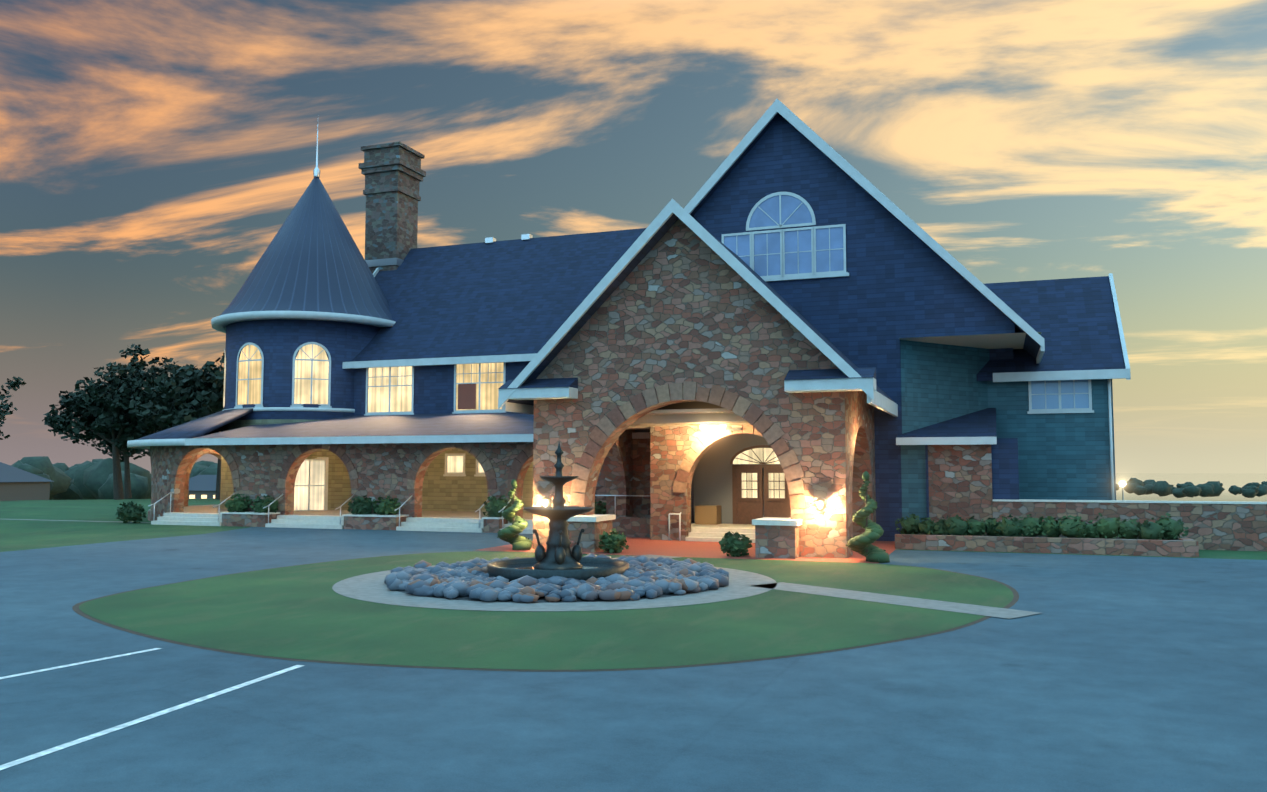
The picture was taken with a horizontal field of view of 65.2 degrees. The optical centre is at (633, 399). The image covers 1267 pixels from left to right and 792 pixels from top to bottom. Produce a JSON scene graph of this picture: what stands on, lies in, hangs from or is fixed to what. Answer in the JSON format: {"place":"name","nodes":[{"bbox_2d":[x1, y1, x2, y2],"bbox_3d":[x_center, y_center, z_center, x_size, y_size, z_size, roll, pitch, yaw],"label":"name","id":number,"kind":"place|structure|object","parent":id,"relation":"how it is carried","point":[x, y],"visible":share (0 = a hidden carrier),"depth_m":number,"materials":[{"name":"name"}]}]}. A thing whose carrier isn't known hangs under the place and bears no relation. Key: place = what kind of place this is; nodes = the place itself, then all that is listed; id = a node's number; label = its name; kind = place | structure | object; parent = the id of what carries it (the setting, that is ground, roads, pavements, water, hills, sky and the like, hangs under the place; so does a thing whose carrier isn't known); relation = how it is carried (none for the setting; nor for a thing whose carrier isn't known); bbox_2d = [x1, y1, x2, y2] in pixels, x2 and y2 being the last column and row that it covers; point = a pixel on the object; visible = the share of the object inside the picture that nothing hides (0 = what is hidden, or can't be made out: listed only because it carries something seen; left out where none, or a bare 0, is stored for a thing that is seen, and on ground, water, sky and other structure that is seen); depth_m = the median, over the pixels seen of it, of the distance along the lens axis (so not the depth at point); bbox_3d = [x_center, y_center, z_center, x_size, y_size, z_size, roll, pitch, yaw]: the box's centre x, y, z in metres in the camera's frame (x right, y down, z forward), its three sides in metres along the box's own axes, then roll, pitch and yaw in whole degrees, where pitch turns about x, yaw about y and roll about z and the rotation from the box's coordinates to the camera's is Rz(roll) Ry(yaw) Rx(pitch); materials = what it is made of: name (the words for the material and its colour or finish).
{"place":"outdoors","nodes":[
{"label":"outdoors","id":0,"kind":"place"},
{"bbox_2d":[0,482,49,500],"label":"house walls","id":1,"kind":"structure","parent":0,"point":[12,491],"depth_m":175.72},
{"bbox_2d":[0,462,53,481],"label":"house roof","id":2,"kind":"structure","parent":1,"relation":"on","point":[8,473],"depth_m":176.58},
{"bbox_2d":[189,475,216,490],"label":"house roof","id":3,"kind":"structure","parent":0,"point":[202,483],"depth_m":185.84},
{"bbox_2d":[220,419,350,509],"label":"wall","id":4,"kind":"structure","parent":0,"point":[339,489],"depth_m":49.70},
{"bbox_2d":[224,319,380,419],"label":"turret wall","id":5,"kind":"structure","parent":0,"point":[278,342],"depth_m":49.72,"materials":[{"name":"wood"}]},
{"bbox_2d":[234,342,263,407],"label":"arched window frame","id":6,"kind":"object","parent":5,"relation":"attached to","point":[248,379],"visible":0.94,"depth_m":49.58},
{"bbox_2d":[238,345,261,404],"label":"arched window pane","id":7,"kind":"structure","parent":6,"relation":"attached to","point":[255,370],"depth_m":49.62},
{"bbox_2d":[222,407,354,411],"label":"turret belt trim","id":8,"kind":"structure","parent":5,"relation":"attached to","point":[301,409],"depth_m":49.23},
{"bbox_2d":[221,176,392,320],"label":"conical roof","id":9,"kind":"structure","parent":5,"relation":"on","point":[311,259],"depth_m":51.40,"materials":[{"name":"metal"}]},
{"bbox_2d":[211,311,395,332],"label":"roof eave trim","id":10,"kind":"structure","parent":9,"relation":"attached to","point":[220,323],"depth_m":49.48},
{"bbox_2d":[290,342,331,407],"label":"window frame","id":11,"kind":"object","parent":5,"relation":"attached to","point":[311,378],"visible":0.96,"depth_m":49.45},
{"bbox_2d":[294,344,328,403],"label":"arched window pane","id":12,"kind":"structure","parent":11,"relation":"attached to","point":[302,392],"depth_m":49.44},
{"bbox_2d":[294,460,324,509],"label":"glass door","id":13,"kind":"structure","parent":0,"point":[317,472],"depth_m":49.03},
{"bbox_2d":[151,512,532,533],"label":"steps","id":14,"kind":"structure","parent":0,"point":[333,522],"depth_m":42.67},
{"bbox_2d":[202,442,532,517],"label":"stone arcade wall","id":15,"kind":"structure","parent":0,"point":[382,469],"depth_m":42.73,"materials":[{"name":"stone"}]},
{"bbox_2d":[280,444,349,479],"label":"arch stones","id":16,"kind":"object","parent":15,"relation":"attached to","point":[291,460],"visible":0.75,"depth_m":44.09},
{"bbox_2d":[190,412,533,438],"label":"verandah roof","id":17,"kind":"structure","parent":15,"relation":"on","point":[450,424],"depth_m":45.14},
{"bbox_2d":[185,434,532,444],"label":"porch fascia","id":18,"kind":"structure","parent":17,"relation":"attached to","point":[381,439],"depth_m":41.81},
{"bbox_2d":[407,443,492,488],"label":"wall stones","id":19,"kind":"object","parent":15,"relation":"attached to","point":[481,458],"visible":0.67,"depth_m":41.30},
{"bbox_2d":[353,362,528,415],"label":"wing walls","id":20,"kind":"structure","parent":0,"point":[433,389],"depth_m":48.97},
{"bbox_2d":[364,366,413,415],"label":"window frame","id":21,"kind":"object","parent":20,"relation":"attached to","point":[389,412],"visible":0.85,"depth_m":49.74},
{"bbox_2d":[368,366,411,411],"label":"window glass","id":22,"kind":"object","parent":21,"relation":"attached to","point":[400,399],"visible":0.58,"depth_m":49.76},
{"bbox_2d":[452,362,505,413],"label":"window frame","id":23,"kind":"object","parent":20,"relation":"attached to","point":[479,410],"visible":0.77,"depth_m":48.04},
{"bbox_2d":[458,384,475,408],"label":"window panel","id":24,"kind":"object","parent":23,"relation":"hanging from","point":[466,396],"depth_m":48.21,"materials":[{"name":"brown"}]},
{"bbox_2d":[456,363,503,409],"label":"window glass","id":25,"kind":"object","parent":23,"relation":"attached to","point":[489,394],"visible":0.58,"depth_m":47.93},
{"bbox_2d":[350,228,645,361],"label":"wing roof","id":26,"kind":"structure","parent":20,"relation":"on","point":[511,297],"depth_m":51.92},
{"bbox_2d":[358,142,425,273],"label":"chimney","id":27,"kind":"object","parent":26,"relation":"on","point":[394,173],"visible":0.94,"depth_m":57.34,"materials":[{"name":"stone"}]},
{"bbox_2d":[342,353,536,368],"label":"wing fascia","id":28,"kind":"structure","parent":26,"relation":"attached to","point":[445,361],"depth_m":48.24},
{"bbox_2d":[422,448,532,512],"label":"porch back wall","id":29,"kind":"structure","parent":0,"point":[468,492],"depth_m":48.01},
{"bbox_2d":[79,552,1013,669],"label":"island lawn","id":30,"kind":"structure","parent":0,"point":[306,612],"depth_m":16.68,"materials":[{"name":"green plant"}]},
{"bbox_2d":[398,590,707,602],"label":"rockbed soil","id":31,"kind":"structure","parent":30,"relation":"on","point":[541,600],"depth_m":19.32,"materials":[{"name":"soil"}]},
{"bbox_2d":[384,553,728,602],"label":"fountain rocks","id":32,"kind":"object","parent":31,"relation":"on","point":[647,577],"visible":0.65,"depth_m":20.55,"materials":[{"name":"stone"}]},
{"bbox_2d":[487,557,628,581],"bbox_3d":[-1.716,3.936,22.650,3.240,0.400,3.240,-1,-4,20],"label":"fountain basin","id":33,"kind":"object","parent":31,"relation":"on","point":[495,570],"visible":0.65,"depth_m":21.45,"materials":[{"name":"metal"}]},
{"bbox_2d":[523,443,593,568],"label":"fountain column","id":34,"kind":"structure","parent":33,"relation":"on","point":[558,514],"depth_m":22.50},
{"bbox_2d":[533,529,584,563],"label":"swan sculptures","id":35,"kind":"object","parent":33,"relation":"on","point":[559,554],"visible":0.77,"depth_m":22.53},
{"bbox_2d":[332,565,776,610],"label":"circular walkway","id":36,"kind":"structure","parent":30,"relation":"on","point":[370,587],"depth_m":19.45,"materials":[{"name":"concrete"}]},
{"bbox_2d":[0,527,1266,791],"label":"asphalt road","id":37,"kind":"structure","parent":0,"point":[1100,673],"depth_m":10.82,"materials":[{"name":"asphalt"}]},
{"bbox_2d":[0,665,304,769],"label":"marking line","id":38,"kind":"object","parent":37,"relation":"on","point":[54,749],"visible":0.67,"depth_m":10.03,"materials":[{"name":"paint"}]},
{"bbox_2d":[72,551,1018,671],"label":"curb","id":39,"kind":"structure","parent":37,"relation":"on","point":[76,609],"depth_m":14.03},
{"bbox_2d":[0,473,1266,559],"bbox_3d":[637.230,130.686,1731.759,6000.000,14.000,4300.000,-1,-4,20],"label":"terrain","id":40,"kind":"structure","parent":0,"point":[41,531],"depth_m":43.23,"materials":[{"name":"green plant"}]},
{"bbox_2d":[0,376,26,439],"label":"tree","id":41,"kind":"object","parent":40,"relation":"on","point":[17,382],"visible":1,"depth_m":102.30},
{"bbox_2d":[42,344,180,499],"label":"tree","id":42,"kind":"object","parent":40,"relation":"on","point":[115,395],"depth_m":90.31,"materials":[{"name":"plant"}]},
{"bbox_2d":[10,456,217,499],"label":"treeline","id":43,"kind":"object","parent":40,"relation":"on","point":[92,481],"visible":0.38,"depth_m":213.24,"materials":[{"name":"plant"}]},
{"bbox_2d":[49,459,195,499],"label":"treeline","id":44,"kind":"object","parent":40,"relation":"on","point":[69,494],"visible":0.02,"depth_m":278.62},
{"bbox_2d":[86,426,171,498],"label":"tree","id":45,"kind":"object","parent":40,"relation":"on","point":[109,446],"depth_m":109.15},
{"bbox_2d":[129,353,224,498],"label":"tree","id":46,"kind":"object","parent":40,"relation":"on","point":[190,392],"depth_m":85.16,"materials":[{"name":"plant"}]},
{"bbox_2d":[148,445,220,520],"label":"stone porch wall","id":47,"kind":"structure","parent":40,"relation":"on","point":[171,467],"depth_m":47.26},
{"bbox_2d":[136,408,253,439],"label":"porch roof","id":48,"kind":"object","parent":47,"relation":"on","point":[210,424],"visible":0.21,"depth_m":47.79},
{"bbox_2d":[127,439,184,448],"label":"porch fascia","id":49,"kind":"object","parent":48,"relation":"attached to","point":[155,442],"visible":0.35,"depth_m":46.08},
{"bbox_2d":[222,514,507,532],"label":"verandah planters","id":50,"kind":"object","parent":40,"relation":"on","point":[361,523],"visible":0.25,"depth_m":41.78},
{"bbox_2d":[214,510,532,518],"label":"verandah floor","id":51,"kind":"structure","parent":40,"relation":"on","point":[450,514],"depth_m":45.65,"materials":[{"name":"concrete"}]},
{"bbox_2d":[635,115,1018,540],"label":"cross gable walls","id":52,"kind":"structure","parent":40,"relation":"on","point":[901,280],"depth_m":35.68,"materials":[{"name":"wood"}]},
{"bbox_2d":[746,192,848,281],"bbox_3d":[5.496,-6.087,36.864,4.950,3.360,0.120,-1,-4,20],"label":"arched window frame","id":53,"kind":"object","parent":52,"relation":"attached to","point":[803,200],"visible":0.94,"depth_m":36.77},
{"bbox_2d":[749,195,811,227],"bbox_3d":[5.486,-7.041,36.977,2.400,1.200,0.001,-1,-4,20],"label":"arched window","id":54,"kind":"structure","parent":53,"relation":"in","point":[789,206],"depth_m":36.97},
{"bbox_2d":[812,224,847,274],"bbox_3d":[7.170,-5.447,36.197,1.300,1.870,0.050,-1,-4,20],"label":"gable window frame","id":55,"kind":"object","parent":52,"relation":"attached to","point":[829,249],"visible":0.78,"depth_m":36.21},
{"bbox_2d":[816,227,843,271],"bbox_3d":[7.185,-5.479,36.242,1.000,1.620,0.001,-1,-4,20],"label":"gable window glass","id":56,"kind":"object","parent":55,"relation":"in","point":[836,256],"visible":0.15,"depth_m":36.24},
{"bbox_2d":[690,113,1039,358],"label":"cross gable roof","id":57,"kind":"structure","parent":52,"relation":"on","point":[1031,346],"depth_m":37.11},
{"bbox_2d":[684,99,1043,347],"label":"roof trim","id":58,"kind":"structure","parent":57,"relation":"attached to","point":[810,135],"depth_m":35.64,"materials":[{"name":"wood"}]},
{"bbox_2d":[899,332,1040,348],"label":"roof soffit","id":59,"kind":"structure","parent":57,"relation":"attached to","point":[1006,340],"depth_m":35.39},
{"bbox_2d":[896,408,996,437],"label":"roof","id":60,"kind":"structure","parent":52,"relation":"attached to","point":[980,423],"depth_m":35.06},
{"bbox_2d":[896,437,996,444],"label":"roof fascia","id":61,"kind":"structure","parent":60,"relation":"attached to","point":[944,440],"depth_m":33.80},
{"bbox_2d":[928,444,992,533],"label":"stone wall","id":62,"kind":"structure","parent":52,"relation":"attached to","point":[960,480],"depth_m":34.06,"materials":[{"name":"stone"}]},
{"bbox_2d":[918,532,1122,538],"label":"planter soil","id":63,"kind":"structure","parent":40,"relation":"on","point":[1061,536],"depth_m":32.24,"materials":[{"name":"soil"}]},
{"bbox_2d":[895,534,1198,556],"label":"stone planter wall","id":64,"kind":"structure","parent":40,"relation":"on","point":[1144,547],"depth_m":30.04,"materials":[{"name":"stone"}]},
{"bbox_2d":[895,513,1188,539],"bbox_3d":[12.782,4.083,31.523,8.457,0.774,1.454,-1,-4,20],"label":"hedge","id":65,"kind":"object","parent":64,"relation":"in","point":[1155,529],"visible":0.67,"depth_m":31.02,"materials":[{"name":"plant"}]},
{"bbox_2d":[993,501,1266,550],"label":"garden stone wall","id":66,"kind":"structure","parent":40,"relation":"on","point":[1236,527],"depth_m":31.50,"materials":[{"name":"stone"}]},
{"bbox_2d":[993,499,1266,503],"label":"wall cap","id":67,"kind":"object","parent":66,"relation":"on","point":[1133,501],"visible":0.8,"depth_m":32.13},
{"bbox_2d":[1116,478,1266,497],"bbox_3d":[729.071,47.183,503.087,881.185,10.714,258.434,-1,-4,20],"label":"treeline","id":68,"kind":"object","parent":40,"relation":"on","point":[1189,489],"visible":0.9,"depth_m":568.11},
{"bbox_2d":[0,0,1266,501],"label":"sky","id":69,"kind":"structure","parent":0,"point":[152,152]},
{"bbox_2d":[478,537,895,562],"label":"brick paving","id":70,"kind":"structure","parent":0,"point":[647,546],"depth_m":30.89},
{"bbox_2d":[497,479,533,549],"bbox_3d":[-3.746,3.685,31.396,1.186,2.321,1.080,-1,-4,20],"label":"topiary","id":71,"kind":"object","parent":70,"relation":"on","point":[520,542],"depth_m":31.19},
{"bbox_2d":[567,520,611,552],"bbox_3d":[-1.541,4.272,31.105,1.300,0.950,1.500,-1,-4,20],"label":"stone pedestal","id":72,"kind":"object","parent":70,"relation":"on","point":[589,540],"visible":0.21,"depth_m":30.37,"materials":[{"name":"stone"}]},
{"bbox_2d":[603,429,634,516],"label":"stone wall","id":73,"kind":"structure","parent":70,"relation":"on","point":[618,466],"depth_m":37.44,"materials":[{"name":"stone"}]},
{"bbox_2d":[595,438,649,516],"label":"wall","id":74,"kind":"structure","parent":70,"relation":"on","point":[641,471],"depth_m":38.01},
{"bbox_2d":[612,517,649,537],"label":"low wall","id":75,"kind":"structure","parent":70,"relation":"on","point":[633,526],"depth_m":36.92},
{"bbox_2d":[650,425,754,540],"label":"vestibule walls","id":76,"kind":"structure","parent":70,"relation":"on","point":[670,446],"depth_m":35.51,"materials":[{"name":"stone"}]},
{"bbox_2d":[673,431,713,492],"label":"arch stones","id":77,"kind":"object","parent":76,"relation":"attached to","point":[698,446],"visible":0.67,"depth_m":35.22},
{"bbox_2d":[693,434,780,523],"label":"entrance wall","id":78,"kind":"structure","parent":76,"relation":"attached to","point":[712,480],"depth_m":38.37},
{"bbox_2d":[733,448,779,463],"bbox_3d":[4.954,2.158,37.789,2.400,0.620,0.001,-1,-4,20],"label":"fanlight glass","id":79,"kind":"object","parent":78,"relation":"in","point":[760,451],"visible":0.5,"depth_m":37.87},
{"bbox_2d":[732,465,790,523],"bbox_3d":[4.951,3.619,37.678,2.400,2.270,0.140,-1,-4,20],"label":"entrance door frame","id":80,"kind":"object","parent":78,"relation":"in","point":[734,486],"visible":0.5,"depth_m":37.97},
{"bbox_2d":[737,468,789,523],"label":"entrance doors","id":81,"kind":"structure","parent":80,"relation":"in","point":[748,512],"depth_m":37.67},
{"bbox_2d":[685,523,754,542],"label":"steps","id":82,"kind":"structure","parent":70,"relation":"on","point":[706,533],"depth_m":35.12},
{"bbox_2d":[695,505,720,524],"bbox_3d":[2.865,4.425,37.962,0.850,0.700,0.700,-1,-4,20],"label":"box","id":83,"kind":"object","parent":82,"relation":"on","point":[708,514],"visible":1,"depth_m":37.65,"materials":[{"name":"brown wood"}]},
{"bbox_2d":[719,531,751,556],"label":"shrub leaves","id":84,"kind":"object","parent":70,"relation":"on","point":[729,537],"visible":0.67,"depth_m":28.72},
{"bbox_2d":[755,525,799,558],"bbox_3d":[4.303,4.122,28.964,1.150,0.950,1.500,-1,-4,20],"label":"stone pedestal","id":85,"kind":"object","parent":70,"relation":"on","point":[774,541],"visible":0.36,"depth_m":28.27,"materials":[{"name":"stone"}]},
{"bbox_2d":[848,391,875,555],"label":"stone wall","id":86,"kind":"structure","parent":70,"relation":"on","point":[861,439],"depth_m":33.78,"materials":[{"name":"stone"}]},
{"bbox_2d":[846,471,889,562],"bbox_3d":[6.463,3.279,27.443,1.215,2.581,1.126,-1,-4,20],"label":"topiary","id":87,"kind":"object","parent":70,"relation":"on","point":[860,542],"depth_m":27.19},
{"bbox_2d":[533,219,850,557],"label":"stone wall","id":88,"kind":"structure","parent":0,"point":[683,302],"depth_m":30.25,"materials":[{"name":"stone"}]},
{"bbox_2d":[627,413,750,429],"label":"ceiling","id":89,"kind":"structure","parent":88,"relation":"attached to","point":[648,421],"depth_m":32.11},
{"bbox_2d":[507,213,895,405],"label":"roof","id":90,"kind":"structure","parent":88,"relation":"on","point":[615,284],"depth_m":31.28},
{"bbox_2d":[498,378,577,388],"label":"roof","id":91,"kind":"structure","parent":90,"relation":"attached to","point":[555,382],"depth_m":31.36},
{"bbox_2d":[499,387,577,399],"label":"eave trim","id":92,"kind":"structure","parent":91,"relation":"attached to","point":[544,393],"depth_m":31.12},
{"bbox_2d":[579,393,763,467],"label":"arch stones","id":93,"kind":"object","parent":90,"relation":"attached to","point":[753,414],"visible":0.85,"depth_m":30.80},
{"bbox_2d":[571,384,798,492],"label":"arch stones","id":94,"kind":"object","parent":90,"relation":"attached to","point":[741,407],"visible":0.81,"depth_m":30.32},
{"bbox_2d":[498,198,873,408],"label":"gable trim","id":95,"kind":"structure","parent":90,"relation":"attached to","point":[672,206],"depth_m":29.88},
{"bbox_2d":[570,381,804,504],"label":"arch stones","id":96,"kind":"object","parent":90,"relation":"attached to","point":[771,435],"visible":0.88,"depth_m":30.17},
{"bbox_2d":[589,385,805,507],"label":"arch stones","id":97,"kind":"object","parent":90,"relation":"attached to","point":[763,423],"visible":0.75,"depth_m":29.63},
{"bbox_2d":[784,367,875,379],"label":"roof","id":98,"kind":"structure","parent":90,"relation":"attached to","point":[824,374],"depth_m":28.31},
{"bbox_2d":[784,377,875,392],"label":"eave fascia","id":99,"kind":"structure","parent":98,"relation":"attached to","point":[821,385],"depth_m":28.08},
{"bbox_2d":[867,391,897,416],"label":"roof fascia","id":100,"kind":"structure","parent":90,"relation":"attached to","point":[884,404],"depth_m":30.84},
{"bbox_2d":[724,235,749,266],"bbox_3d":[3.918,-5.395,37.438,1.000,1.620,0.001,-1,-4,20],"label":"gable window glass","id":101,"kind":"object","parent":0,"point":[741,247],"visible":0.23,"depth_m":37.42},
{"bbox_2d":[754,232,780,275],"bbox_3d":[5.007,-5.423,37.040,1.000,1.620,0.001,-1,-4,20],"label":"gable window glass","id":102,"kind":"object","parent":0,"point":[763,240],"visible":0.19,"depth_m":37.04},
{"bbox_2d":[785,230,811,273],"bbox_3d":[6.096,-5.451,36.641,1.000,1.620,0.001,-1,-4,20],"label":"gable window glass","id":103,"kind":"object","parent":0,"point":[801,241],"visible":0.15,"depth_m":36.64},
{"bbox_2d":[751,582,1039,618],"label":"path to drive","id":104,"kind":"structure","parent":0,"point":[937,605],"depth_m":19.01,"materials":[{"name":"concrete"}]},
{"bbox_2d":[901,445,926,527],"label":"siding wall","id":105,"kind":"structure","parent":0,"point":[913,473],"depth_m":34.67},
{"bbox_2d":[900,340,988,433],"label":"wall","id":106,"kind":"structure","parent":0,"point":[940,383],"depth_m":36.16,"materials":[{"name":"wood"}]},
{"bbox_2d":[987,379,1115,499],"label":"wing walls","id":107,"kind":"structure","parent":0,"point":[1063,456],"depth_m":36.64,"materials":[{"name":"wood"}]},
{"bbox_2d":[976,276,1124,380],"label":"wing roof","id":108,"kind":"structure","parent":107,"relation":"on","point":[1073,321],"depth_m":38.31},
{"bbox_2d":[993,369,1130,381],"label":"roof fascia","id":109,"kind":"structure","parent":108,"relation":"attached to","point":[1065,375],"depth_m":36.24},
{"bbox_2d":[1108,273,1130,379],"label":"roof trim","id":110,"kind":"structure","parent":108,"relation":"attached to","point":[1120,328],"depth_m":37.56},
{"bbox_2d":[1027,379,1093,413],"bbox_3d":[15.811,-0.168,36.706,2.270,1.370,0.050,-1,-4,20],"label":"window frame","id":111,"kind":"object","parent":107,"relation":"attached to","point":[1061,410],"visible":0.7,"depth_m":36.71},
{"bbox_2d":[1031,380,1088,408],"bbox_3d":[15.826,-0.200,36.751,1.950,1.100,0.001,-1,-4,20],"label":"window glass","id":112,"kind":"object","parent":111,"relation":"in","point":[1067,400],"depth_m":36.74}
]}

